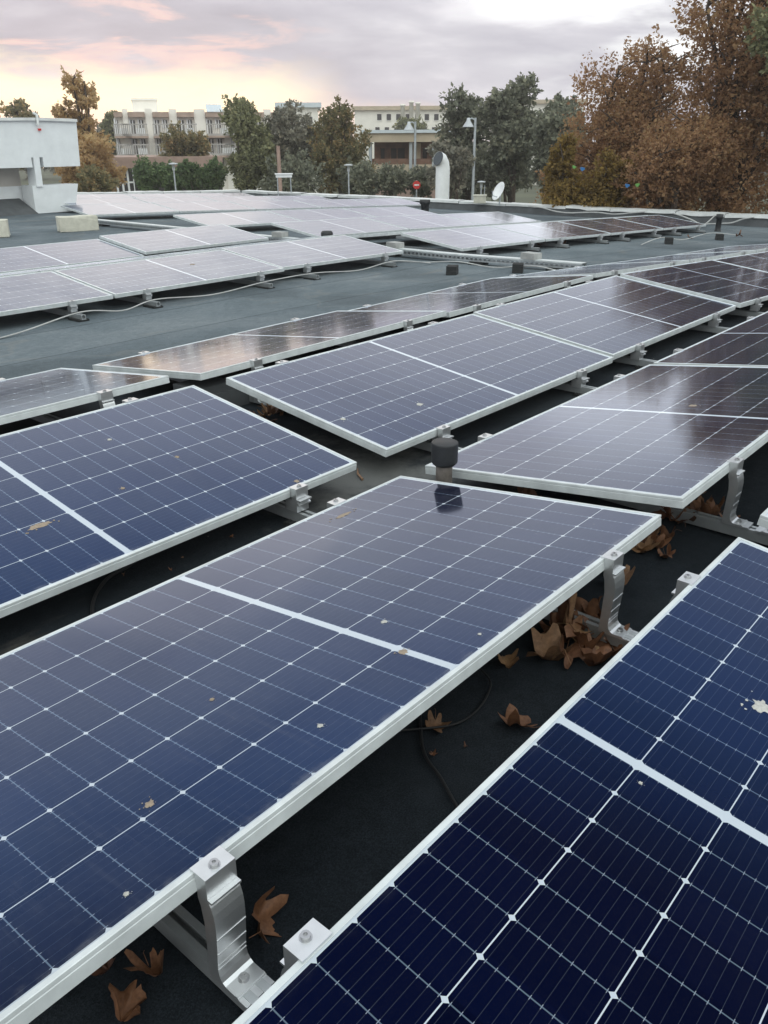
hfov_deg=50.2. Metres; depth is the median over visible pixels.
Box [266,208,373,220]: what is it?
solar panel
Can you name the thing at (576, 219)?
solar panel
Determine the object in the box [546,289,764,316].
mounting rail
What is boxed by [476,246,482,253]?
clamp mount
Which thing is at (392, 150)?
window
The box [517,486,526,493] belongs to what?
dry leaf
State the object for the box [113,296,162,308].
mounting rail
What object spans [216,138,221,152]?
window
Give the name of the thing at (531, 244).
clamp mount
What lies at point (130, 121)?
window
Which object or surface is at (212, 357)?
solar panel
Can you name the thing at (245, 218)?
solar panel
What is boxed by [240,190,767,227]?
parapet
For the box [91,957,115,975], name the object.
dry leaf
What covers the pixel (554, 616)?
dry leaf
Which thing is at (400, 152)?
window
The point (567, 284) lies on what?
curved foot
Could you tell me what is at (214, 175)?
round bush
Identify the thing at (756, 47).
leafy tree
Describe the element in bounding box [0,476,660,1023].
solar panel
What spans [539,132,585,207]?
ochre shrub
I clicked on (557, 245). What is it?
mounting rail
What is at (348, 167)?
garden lamp
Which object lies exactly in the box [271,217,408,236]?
solar panel
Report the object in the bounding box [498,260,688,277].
solar panel
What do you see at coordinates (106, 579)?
cable
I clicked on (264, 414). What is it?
dry leaf
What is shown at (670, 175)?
autumn tree
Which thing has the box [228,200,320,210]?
solar panel
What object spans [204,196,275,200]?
solar panel
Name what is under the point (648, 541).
dry leaf
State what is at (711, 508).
dry leaf
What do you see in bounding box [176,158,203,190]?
round bush
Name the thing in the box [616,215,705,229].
solar panel
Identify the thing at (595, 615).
dry leaf
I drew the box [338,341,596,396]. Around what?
mounting rail
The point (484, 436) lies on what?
clamp mount
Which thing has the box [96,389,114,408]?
curved foot
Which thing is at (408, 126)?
lamp post
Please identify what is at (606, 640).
dry leaf
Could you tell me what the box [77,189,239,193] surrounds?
parapet
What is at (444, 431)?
clamp mount
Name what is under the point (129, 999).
dry leaf
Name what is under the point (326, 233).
vent pipe
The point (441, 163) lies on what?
elbow duct
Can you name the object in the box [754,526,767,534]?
curved foot
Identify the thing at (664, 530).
dry leaf
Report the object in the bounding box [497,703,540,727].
dry leaf
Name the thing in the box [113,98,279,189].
hotel building
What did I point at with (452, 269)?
cable support
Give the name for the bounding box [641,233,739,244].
cable
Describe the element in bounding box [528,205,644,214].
cable
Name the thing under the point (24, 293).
solar panel
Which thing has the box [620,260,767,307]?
solar panel
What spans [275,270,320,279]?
mounting rail
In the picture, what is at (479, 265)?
cable
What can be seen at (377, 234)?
solar panel
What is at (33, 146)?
rooftop structure
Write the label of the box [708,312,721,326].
clamp mount
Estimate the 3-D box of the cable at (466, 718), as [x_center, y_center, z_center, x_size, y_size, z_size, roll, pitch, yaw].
[0.106,0.472,2.125,0.297,0.008,0.535,13,28,27]
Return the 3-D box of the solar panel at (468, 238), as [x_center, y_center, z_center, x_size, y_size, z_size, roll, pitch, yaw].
[1.300,-3.890,11.621,1.038,0.037,2.094,27,34,33]
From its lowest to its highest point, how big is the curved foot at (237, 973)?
0.240 m
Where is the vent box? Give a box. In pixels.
[473,186,486,202]
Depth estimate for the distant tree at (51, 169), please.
115.63 m
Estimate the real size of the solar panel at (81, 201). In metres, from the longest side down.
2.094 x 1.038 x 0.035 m
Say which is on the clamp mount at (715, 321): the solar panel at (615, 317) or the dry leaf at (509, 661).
the solar panel at (615, 317)
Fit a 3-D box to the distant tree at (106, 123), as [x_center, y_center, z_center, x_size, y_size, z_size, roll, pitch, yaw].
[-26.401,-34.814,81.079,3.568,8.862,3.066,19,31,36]
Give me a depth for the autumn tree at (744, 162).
20.35 m
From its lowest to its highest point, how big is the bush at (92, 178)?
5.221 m
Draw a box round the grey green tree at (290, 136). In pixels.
[261,98,325,191]
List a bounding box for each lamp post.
[404,122,415,196]
[463,118,476,200]
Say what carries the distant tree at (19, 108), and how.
on the ground
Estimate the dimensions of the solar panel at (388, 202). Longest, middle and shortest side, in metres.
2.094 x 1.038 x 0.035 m
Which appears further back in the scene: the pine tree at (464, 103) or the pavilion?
the pavilion
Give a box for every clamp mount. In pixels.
[67,300,77,312]
[142,288,151,299]
[256,271,264,280]
[286,483,311,512]
[303,263,311,272]
[327,497,345,507]
[381,252,388,260]
[432,425,453,440]
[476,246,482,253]
[478,433,492,440]
[528,240,533,247]
[557,237,563,243]
[571,369,589,387]
[613,374,625,380]
[630,343,646,359]
[673,348,683,353]
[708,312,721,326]
[750,298,762,310]
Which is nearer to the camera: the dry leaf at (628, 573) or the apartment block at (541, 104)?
the dry leaf at (628, 573)
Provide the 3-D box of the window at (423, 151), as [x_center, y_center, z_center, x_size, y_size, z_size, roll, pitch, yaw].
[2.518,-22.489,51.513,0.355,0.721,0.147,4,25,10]
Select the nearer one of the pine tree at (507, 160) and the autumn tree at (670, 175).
the autumn tree at (670, 175)
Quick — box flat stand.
[275,173,292,195]
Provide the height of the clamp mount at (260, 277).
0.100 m
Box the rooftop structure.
[0,112,79,216]
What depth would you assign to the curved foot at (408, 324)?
5.30 m
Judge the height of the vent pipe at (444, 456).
0.306 m
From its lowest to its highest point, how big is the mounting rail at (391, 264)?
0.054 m
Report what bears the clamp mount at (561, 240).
attached to the mounting rail at (557, 245)
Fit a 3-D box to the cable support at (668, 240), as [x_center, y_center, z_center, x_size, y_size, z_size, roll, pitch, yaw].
[4.691,-4.465,13.505,0.120,0.100,0.200,5,25,11]
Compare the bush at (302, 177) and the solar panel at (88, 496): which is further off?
the bush at (302, 177)
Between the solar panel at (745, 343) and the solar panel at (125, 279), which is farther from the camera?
the solar panel at (125, 279)
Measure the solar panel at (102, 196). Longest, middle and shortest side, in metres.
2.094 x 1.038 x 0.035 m
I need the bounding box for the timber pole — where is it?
[276,146,281,190]
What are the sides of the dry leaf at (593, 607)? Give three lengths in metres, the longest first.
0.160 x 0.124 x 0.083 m
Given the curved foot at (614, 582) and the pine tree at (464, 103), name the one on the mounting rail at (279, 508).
the curved foot at (614, 582)
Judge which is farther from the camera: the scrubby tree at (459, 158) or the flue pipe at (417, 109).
the flue pipe at (417, 109)
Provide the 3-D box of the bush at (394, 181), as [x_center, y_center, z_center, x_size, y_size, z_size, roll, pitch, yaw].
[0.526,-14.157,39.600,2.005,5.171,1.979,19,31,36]
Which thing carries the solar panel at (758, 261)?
on the low clamp mount
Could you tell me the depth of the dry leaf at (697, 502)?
3.17 m
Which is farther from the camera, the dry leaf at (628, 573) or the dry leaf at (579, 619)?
the dry leaf at (628, 573)
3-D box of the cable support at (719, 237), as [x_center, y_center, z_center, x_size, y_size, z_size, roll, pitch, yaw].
[5.957,-4.882,14.566,0.120,0.100,0.200,5,25,11]
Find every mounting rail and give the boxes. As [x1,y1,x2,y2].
[31,413,637,648]
[41,308,89,321]
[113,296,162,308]
[153,905,270,1011]
[169,378,767,544]
[227,279,274,288]
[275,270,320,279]
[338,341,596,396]
[350,259,397,267]
[376,243,488,254]
[396,236,540,251]
[413,323,655,368]
[504,300,728,334]
[529,242,569,247]
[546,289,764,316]
[568,238,608,243]
[588,236,630,241]
[620,233,660,237]
[641,231,681,235]
[672,229,705,232]
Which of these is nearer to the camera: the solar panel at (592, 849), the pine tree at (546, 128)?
the solar panel at (592, 849)
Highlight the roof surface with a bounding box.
[0,207,767,1023]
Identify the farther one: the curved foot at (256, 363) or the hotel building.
the hotel building
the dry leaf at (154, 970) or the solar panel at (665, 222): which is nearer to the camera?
the dry leaf at (154, 970)
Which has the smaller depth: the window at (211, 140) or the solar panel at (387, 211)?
the solar panel at (387, 211)
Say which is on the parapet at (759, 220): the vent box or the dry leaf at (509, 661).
the vent box
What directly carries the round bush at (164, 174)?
on the ground
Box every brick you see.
[272,231,287,236]
[386,241,403,248]
[520,251,541,259]
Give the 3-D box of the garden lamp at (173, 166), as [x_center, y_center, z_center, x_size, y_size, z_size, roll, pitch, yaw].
[-8.277,-11.328,33.326,0.370,5.268,0.364,-6,25,-12]
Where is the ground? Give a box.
[19,168,767,213]
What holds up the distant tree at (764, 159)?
on the ground
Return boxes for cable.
[0,260,429,338]
[90,561,136,614]
[389,260,554,269]
[399,668,491,731]
[419,714,457,807]
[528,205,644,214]
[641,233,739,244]
[672,213,753,224]
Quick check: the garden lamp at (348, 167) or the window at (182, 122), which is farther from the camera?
the window at (182, 122)
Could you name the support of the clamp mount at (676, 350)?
attached to the mounting rail at (642, 362)
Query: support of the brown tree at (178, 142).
on the ground
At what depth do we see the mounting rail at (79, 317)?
7.17 m
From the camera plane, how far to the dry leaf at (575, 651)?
2.26 m
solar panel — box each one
[0,239,143,272]
[0,250,208,273]
[0,271,37,276]
[0,271,112,315]
[0,368,169,424]
[0,385,356,617]
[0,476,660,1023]
[54,250,283,297]
[61,202,178,215]
[65,198,147,204]
[77,194,135,197]
[92,311,446,379]
[99,224,268,254]
[126,193,198,197]
[134,197,214,202]
[151,201,255,212]
[167,235,333,253]
[173,211,300,226]
[188,193,252,196]
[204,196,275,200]
[221,235,402,269]
[226,314,613,456]
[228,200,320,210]
[232,537,767,1023]
[264,195,328,199]
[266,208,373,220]
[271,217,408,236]
[295,199,377,208]
[343,206,435,216]
[348,275,592,316]
[349,226,474,237]
[352,198,420,206]
[364,214,480,230]
[401,226,544,250]
[425,364,767,508]
[439,212,540,224]
[473,275,735,359]
[475,221,544,226]
[490,221,610,241]
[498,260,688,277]
[545,218,600,221]
[558,218,662,234]
[606,250,755,263]
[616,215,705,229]
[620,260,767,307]
[653,311,767,366]
[674,244,767,254]
[714,251,767,271]
[757,508,767,528]
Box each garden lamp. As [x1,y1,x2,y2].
[168,163,177,190]
[344,164,352,193]
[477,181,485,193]
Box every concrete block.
[0,219,10,237]
[55,214,98,232]
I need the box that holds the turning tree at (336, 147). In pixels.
[305,94,375,194]
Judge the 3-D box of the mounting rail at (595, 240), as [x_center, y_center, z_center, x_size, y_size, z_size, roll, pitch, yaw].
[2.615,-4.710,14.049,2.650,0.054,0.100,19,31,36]
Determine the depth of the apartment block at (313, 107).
93.98 m
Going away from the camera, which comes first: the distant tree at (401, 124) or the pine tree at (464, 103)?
the pine tree at (464, 103)
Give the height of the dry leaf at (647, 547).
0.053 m
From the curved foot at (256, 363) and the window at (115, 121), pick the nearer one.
the curved foot at (256, 363)
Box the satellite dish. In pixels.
[492,182,503,205]
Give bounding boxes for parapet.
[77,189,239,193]
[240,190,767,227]
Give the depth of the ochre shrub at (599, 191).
21.04 m
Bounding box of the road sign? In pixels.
[413,180,419,196]
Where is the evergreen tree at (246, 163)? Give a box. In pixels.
[217,93,277,190]
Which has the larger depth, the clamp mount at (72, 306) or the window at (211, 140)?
the window at (211, 140)
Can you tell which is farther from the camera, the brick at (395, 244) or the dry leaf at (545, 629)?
the brick at (395, 244)
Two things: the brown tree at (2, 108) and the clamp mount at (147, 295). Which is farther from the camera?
the brown tree at (2, 108)
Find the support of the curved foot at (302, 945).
on the mounting rail at (181, 928)
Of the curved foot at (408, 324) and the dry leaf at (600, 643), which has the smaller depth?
the dry leaf at (600, 643)
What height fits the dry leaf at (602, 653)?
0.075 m
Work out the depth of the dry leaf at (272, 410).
4.23 m
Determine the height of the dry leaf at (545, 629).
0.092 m
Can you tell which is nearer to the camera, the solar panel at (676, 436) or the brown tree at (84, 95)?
the solar panel at (676, 436)
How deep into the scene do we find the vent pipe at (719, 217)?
16.74 m
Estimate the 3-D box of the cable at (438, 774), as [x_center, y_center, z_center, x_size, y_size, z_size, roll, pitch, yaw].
[0.158,0.616,1.808,0.062,0.011,0.659,-7,25,-15]
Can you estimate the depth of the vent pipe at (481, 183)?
35.08 m
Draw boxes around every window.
[114,119,118,133]
[116,138,121,153]
[121,171,127,190]
[126,170,133,190]
[129,119,135,133]
[131,138,137,153]
[137,119,143,127]
[140,138,145,147]
[153,119,159,133]
[155,138,161,153]
[161,119,167,127]
[177,119,184,131]
[186,119,191,127]
[206,119,212,133]
[207,138,213,152]
[215,119,220,127]
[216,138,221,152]
[379,148,384,158]
[390,148,395,158]
[396,148,404,158]
[421,148,426,158]
[434,114,438,120]
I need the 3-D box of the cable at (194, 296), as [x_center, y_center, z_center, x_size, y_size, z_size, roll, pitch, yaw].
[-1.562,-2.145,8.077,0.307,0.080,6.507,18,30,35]
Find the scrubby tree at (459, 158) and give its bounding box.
[424,138,476,198]
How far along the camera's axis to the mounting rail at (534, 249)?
11.93 m
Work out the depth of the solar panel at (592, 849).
1.31 m
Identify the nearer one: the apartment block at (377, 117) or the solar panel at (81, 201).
the solar panel at (81, 201)
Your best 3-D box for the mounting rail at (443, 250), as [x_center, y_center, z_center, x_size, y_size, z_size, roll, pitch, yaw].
[0.372,-3.730,11.614,2.650,0.054,0.100,19,31,36]
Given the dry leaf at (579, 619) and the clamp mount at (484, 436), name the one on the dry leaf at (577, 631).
the dry leaf at (579, 619)
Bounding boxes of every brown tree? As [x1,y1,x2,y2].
[0,106,6,116]
[51,65,110,178]
[53,129,127,191]
[158,120,212,156]
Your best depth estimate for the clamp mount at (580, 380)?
4.61 m
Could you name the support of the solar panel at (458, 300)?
on the low clamp mount
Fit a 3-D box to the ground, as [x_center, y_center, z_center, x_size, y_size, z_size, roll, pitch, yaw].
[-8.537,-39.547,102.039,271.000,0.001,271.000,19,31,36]
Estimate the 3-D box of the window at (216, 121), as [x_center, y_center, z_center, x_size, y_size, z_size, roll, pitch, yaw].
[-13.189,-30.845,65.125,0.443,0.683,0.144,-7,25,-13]
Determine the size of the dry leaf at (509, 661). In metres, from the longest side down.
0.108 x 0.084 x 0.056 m
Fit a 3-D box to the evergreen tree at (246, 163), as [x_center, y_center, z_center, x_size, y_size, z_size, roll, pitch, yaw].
[-6.493,-16.126,40.433,2.612,8.139,3.587,-8,25,-16]
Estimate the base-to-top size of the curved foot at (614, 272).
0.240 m
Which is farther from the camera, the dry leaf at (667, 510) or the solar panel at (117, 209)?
the solar panel at (117, 209)
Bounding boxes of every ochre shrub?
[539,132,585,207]
[574,145,649,207]
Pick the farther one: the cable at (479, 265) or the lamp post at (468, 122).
the lamp post at (468, 122)
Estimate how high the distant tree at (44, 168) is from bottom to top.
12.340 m
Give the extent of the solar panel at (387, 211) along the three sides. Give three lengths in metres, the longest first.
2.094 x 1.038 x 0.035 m
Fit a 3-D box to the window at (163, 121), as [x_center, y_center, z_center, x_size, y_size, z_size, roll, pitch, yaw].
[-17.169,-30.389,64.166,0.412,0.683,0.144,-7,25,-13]
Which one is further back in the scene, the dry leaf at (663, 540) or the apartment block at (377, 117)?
the apartment block at (377, 117)
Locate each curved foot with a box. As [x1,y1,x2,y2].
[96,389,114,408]
[122,397,138,402]
[189,845,274,1009]
[249,358,266,405]
[275,360,288,364]
[280,918,331,975]
[402,319,412,330]
[472,304,480,313]
[564,281,570,288]
[598,549,638,642]
[611,270,617,275]
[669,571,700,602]
[721,456,752,529]
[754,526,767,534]
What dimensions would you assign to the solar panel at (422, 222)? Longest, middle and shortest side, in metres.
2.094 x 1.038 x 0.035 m
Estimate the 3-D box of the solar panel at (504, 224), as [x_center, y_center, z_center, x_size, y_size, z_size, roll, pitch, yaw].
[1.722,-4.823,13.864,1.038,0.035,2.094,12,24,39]
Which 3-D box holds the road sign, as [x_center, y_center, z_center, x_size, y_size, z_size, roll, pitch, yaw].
[1.526,-13.402,38.924,0.360,4.332,0.102,1,24,2]
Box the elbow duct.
[433,151,449,198]
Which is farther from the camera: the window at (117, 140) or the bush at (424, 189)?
the window at (117, 140)
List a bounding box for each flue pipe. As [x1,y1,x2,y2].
[400,104,404,118]
[409,101,413,117]
[415,102,420,121]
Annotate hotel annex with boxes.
[112,155,222,191]
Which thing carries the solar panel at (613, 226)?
attached to the low clamp mount
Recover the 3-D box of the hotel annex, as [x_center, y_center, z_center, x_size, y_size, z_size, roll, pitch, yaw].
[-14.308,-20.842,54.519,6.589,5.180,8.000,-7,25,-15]
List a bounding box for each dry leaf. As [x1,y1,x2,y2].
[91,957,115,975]
[108,980,146,1021]
[124,948,163,976]
[249,886,288,942]
[257,409,271,416]
[261,403,276,412]
[267,403,280,413]
[425,709,451,732]
[497,648,518,668]
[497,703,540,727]
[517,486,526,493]
[526,623,573,663]
[529,489,542,496]
[539,597,574,632]
[539,613,573,642]
[541,610,577,642]
[557,592,594,634]
[559,634,592,668]
[562,614,594,640]
[564,624,604,648]
[572,633,620,665]
[575,596,601,617]
[575,598,598,629]
[582,603,599,618]
[582,615,629,650]
[603,635,620,650]
[624,565,634,585]
[632,535,660,552]
[634,544,650,552]
[649,532,671,548]
[651,509,672,518]
[655,526,664,535]
[657,525,680,538]
[657,544,675,557]
[660,506,686,520]
[671,505,700,526]
[689,502,700,510]
[692,495,712,507]
[698,496,724,515]
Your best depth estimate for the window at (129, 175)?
50.22 m
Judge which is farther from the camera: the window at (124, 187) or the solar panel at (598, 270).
the window at (124, 187)
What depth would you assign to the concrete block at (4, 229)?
13.42 m
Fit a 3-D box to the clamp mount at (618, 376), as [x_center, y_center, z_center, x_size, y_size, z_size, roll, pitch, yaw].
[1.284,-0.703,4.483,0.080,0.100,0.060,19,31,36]
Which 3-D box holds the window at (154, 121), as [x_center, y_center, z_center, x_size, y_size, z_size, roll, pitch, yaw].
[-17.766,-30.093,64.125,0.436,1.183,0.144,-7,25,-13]
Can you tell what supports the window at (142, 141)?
in the hotel building
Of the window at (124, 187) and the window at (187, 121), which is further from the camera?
the window at (187, 121)
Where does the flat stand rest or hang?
on the ground
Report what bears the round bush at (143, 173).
on the ground
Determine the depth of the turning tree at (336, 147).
40.39 m
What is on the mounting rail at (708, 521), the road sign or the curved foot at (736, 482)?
the curved foot at (736, 482)
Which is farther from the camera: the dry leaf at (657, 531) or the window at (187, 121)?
the window at (187, 121)
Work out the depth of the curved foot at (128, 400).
3.61 m
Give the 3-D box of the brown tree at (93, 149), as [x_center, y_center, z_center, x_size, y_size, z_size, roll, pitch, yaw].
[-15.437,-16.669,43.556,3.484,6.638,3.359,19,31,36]
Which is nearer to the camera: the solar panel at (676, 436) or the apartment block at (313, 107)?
the solar panel at (676, 436)
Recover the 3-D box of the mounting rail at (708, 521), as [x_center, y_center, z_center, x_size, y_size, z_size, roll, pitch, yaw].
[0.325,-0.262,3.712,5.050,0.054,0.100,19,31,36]
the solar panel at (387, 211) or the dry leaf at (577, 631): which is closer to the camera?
the dry leaf at (577, 631)
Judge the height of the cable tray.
0.144 m
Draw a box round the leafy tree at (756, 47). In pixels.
[742,0,767,74]
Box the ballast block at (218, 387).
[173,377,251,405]
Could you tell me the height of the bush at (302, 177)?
5.785 m
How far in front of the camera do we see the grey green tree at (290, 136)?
40.77 m
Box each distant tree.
[0,97,38,170]
[18,167,48,179]
[49,124,112,173]
[98,110,117,189]
[392,114,429,129]
[757,131,767,178]
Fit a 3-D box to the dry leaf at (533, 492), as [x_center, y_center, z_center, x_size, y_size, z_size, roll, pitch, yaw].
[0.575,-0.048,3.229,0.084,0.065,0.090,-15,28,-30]
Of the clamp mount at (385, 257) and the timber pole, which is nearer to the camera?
the clamp mount at (385, 257)
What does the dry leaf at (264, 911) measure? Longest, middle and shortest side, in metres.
0.122 x 0.098 x 0.054 m
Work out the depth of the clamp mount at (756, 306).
6.64 m
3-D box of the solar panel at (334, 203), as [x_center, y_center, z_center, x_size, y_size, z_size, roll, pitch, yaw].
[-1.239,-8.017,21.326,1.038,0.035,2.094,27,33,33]
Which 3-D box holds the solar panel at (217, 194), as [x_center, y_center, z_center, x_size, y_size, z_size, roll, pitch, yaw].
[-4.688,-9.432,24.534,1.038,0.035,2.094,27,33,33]
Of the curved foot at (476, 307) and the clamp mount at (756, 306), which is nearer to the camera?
the curved foot at (476, 307)
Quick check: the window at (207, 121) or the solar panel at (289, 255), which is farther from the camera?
the window at (207, 121)
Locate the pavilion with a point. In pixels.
(394, 147)
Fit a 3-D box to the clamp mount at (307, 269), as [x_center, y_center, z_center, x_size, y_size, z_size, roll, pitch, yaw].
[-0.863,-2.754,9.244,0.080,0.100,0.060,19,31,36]
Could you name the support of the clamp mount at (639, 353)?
attached to the mounting rail at (642, 362)
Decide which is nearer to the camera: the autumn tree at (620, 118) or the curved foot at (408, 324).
the curved foot at (408, 324)
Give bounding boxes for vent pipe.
[321,230,332,235]
[420,199,429,211]
[431,438,457,482]
[714,214,723,231]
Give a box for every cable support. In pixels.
[446,264,458,274]
[512,262,523,273]
[664,237,673,244]
[715,234,723,240]
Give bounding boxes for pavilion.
[361,130,454,197]
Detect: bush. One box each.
[72,162,120,191]
[129,154,161,190]
[152,159,189,190]
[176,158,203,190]
[199,155,228,189]
[255,147,330,192]
[335,155,382,195]
[372,161,413,195]
[404,164,432,197]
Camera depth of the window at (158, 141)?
64.60 m
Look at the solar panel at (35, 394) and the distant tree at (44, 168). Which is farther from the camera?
the distant tree at (44, 168)
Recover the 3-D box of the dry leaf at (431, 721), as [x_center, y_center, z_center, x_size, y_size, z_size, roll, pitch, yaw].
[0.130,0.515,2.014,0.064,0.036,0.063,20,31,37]
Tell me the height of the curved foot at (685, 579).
0.240 m
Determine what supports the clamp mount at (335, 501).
attached to the mounting rail at (279, 508)
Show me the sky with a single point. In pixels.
(186, 55)
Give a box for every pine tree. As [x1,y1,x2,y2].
[431,82,492,199]
[463,71,543,202]
[525,91,585,202]
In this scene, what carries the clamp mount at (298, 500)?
attached to the mounting rail at (279, 508)
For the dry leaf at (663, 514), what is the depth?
3.11 m
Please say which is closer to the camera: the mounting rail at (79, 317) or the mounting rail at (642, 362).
the mounting rail at (642, 362)
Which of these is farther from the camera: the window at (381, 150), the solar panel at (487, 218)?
the window at (381, 150)
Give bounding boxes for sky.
[0,0,766,167]
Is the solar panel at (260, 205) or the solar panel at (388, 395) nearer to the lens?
the solar panel at (388, 395)
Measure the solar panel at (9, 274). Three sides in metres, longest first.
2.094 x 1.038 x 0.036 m
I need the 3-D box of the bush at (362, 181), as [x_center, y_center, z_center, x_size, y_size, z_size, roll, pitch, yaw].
[-1.017,-14.404,39.872,2.605,5.413,2.814,19,31,36]
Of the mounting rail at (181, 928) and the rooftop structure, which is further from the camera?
the rooftop structure
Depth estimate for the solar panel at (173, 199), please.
20.70 m
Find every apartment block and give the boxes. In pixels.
[275,102,320,192]
[351,106,446,160]
[524,99,585,184]
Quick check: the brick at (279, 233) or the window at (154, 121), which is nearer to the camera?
the brick at (279, 233)
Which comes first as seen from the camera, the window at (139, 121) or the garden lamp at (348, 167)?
the garden lamp at (348, 167)
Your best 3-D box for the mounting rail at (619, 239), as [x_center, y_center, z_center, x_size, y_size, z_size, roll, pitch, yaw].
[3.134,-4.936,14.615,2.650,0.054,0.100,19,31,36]
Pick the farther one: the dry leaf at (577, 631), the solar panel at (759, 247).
the solar panel at (759, 247)
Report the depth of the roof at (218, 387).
4.39 m
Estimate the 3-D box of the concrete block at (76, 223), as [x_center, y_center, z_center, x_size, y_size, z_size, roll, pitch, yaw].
[-5.403,-5.085,14.458,0.672,0.260,0.269,-16,28,-30]
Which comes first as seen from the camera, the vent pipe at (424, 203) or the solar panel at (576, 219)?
the solar panel at (576, 219)
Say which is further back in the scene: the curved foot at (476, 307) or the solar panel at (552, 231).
the solar panel at (552, 231)
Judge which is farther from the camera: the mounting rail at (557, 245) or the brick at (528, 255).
the mounting rail at (557, 245)
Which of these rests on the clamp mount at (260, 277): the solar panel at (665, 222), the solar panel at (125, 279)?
the solar panel at (125, 279)
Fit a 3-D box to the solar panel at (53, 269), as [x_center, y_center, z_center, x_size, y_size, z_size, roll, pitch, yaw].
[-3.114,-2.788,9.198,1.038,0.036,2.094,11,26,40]
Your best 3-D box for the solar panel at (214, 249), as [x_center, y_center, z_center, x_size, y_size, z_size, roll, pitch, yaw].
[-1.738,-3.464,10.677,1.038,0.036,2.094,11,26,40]
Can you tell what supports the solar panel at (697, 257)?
on the curved foot
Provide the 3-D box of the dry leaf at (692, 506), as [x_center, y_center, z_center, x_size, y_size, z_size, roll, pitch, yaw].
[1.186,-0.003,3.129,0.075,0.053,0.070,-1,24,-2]
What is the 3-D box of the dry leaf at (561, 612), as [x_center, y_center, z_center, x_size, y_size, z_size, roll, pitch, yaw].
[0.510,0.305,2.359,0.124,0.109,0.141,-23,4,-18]
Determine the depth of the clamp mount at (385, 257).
10.17 m
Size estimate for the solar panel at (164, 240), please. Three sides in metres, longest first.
2.094 x 1.038 x 0.035 m
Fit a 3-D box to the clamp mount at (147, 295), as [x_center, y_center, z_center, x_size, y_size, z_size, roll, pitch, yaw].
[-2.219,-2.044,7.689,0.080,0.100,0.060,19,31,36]
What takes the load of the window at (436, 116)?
in the apartment block at (377, 117)
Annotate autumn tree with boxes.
[533,23,695,207]
[607,108,734,210]
[647,0,767,213]
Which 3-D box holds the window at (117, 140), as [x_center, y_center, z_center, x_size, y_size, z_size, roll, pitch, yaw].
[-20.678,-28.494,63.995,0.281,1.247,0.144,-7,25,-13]
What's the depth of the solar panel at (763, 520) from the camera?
2.48 m
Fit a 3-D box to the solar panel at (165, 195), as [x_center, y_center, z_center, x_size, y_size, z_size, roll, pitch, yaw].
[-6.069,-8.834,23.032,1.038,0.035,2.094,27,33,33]
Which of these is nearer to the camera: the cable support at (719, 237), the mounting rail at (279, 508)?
the mounting rail at (279, 508)
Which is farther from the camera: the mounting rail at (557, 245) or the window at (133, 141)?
the window at (133, 141)
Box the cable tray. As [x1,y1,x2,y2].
[98,219,586,270]
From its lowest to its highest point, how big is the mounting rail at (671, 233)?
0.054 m
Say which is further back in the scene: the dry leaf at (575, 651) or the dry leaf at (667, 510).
the dry leaf at (667, 510)
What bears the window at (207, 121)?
in the hotel building

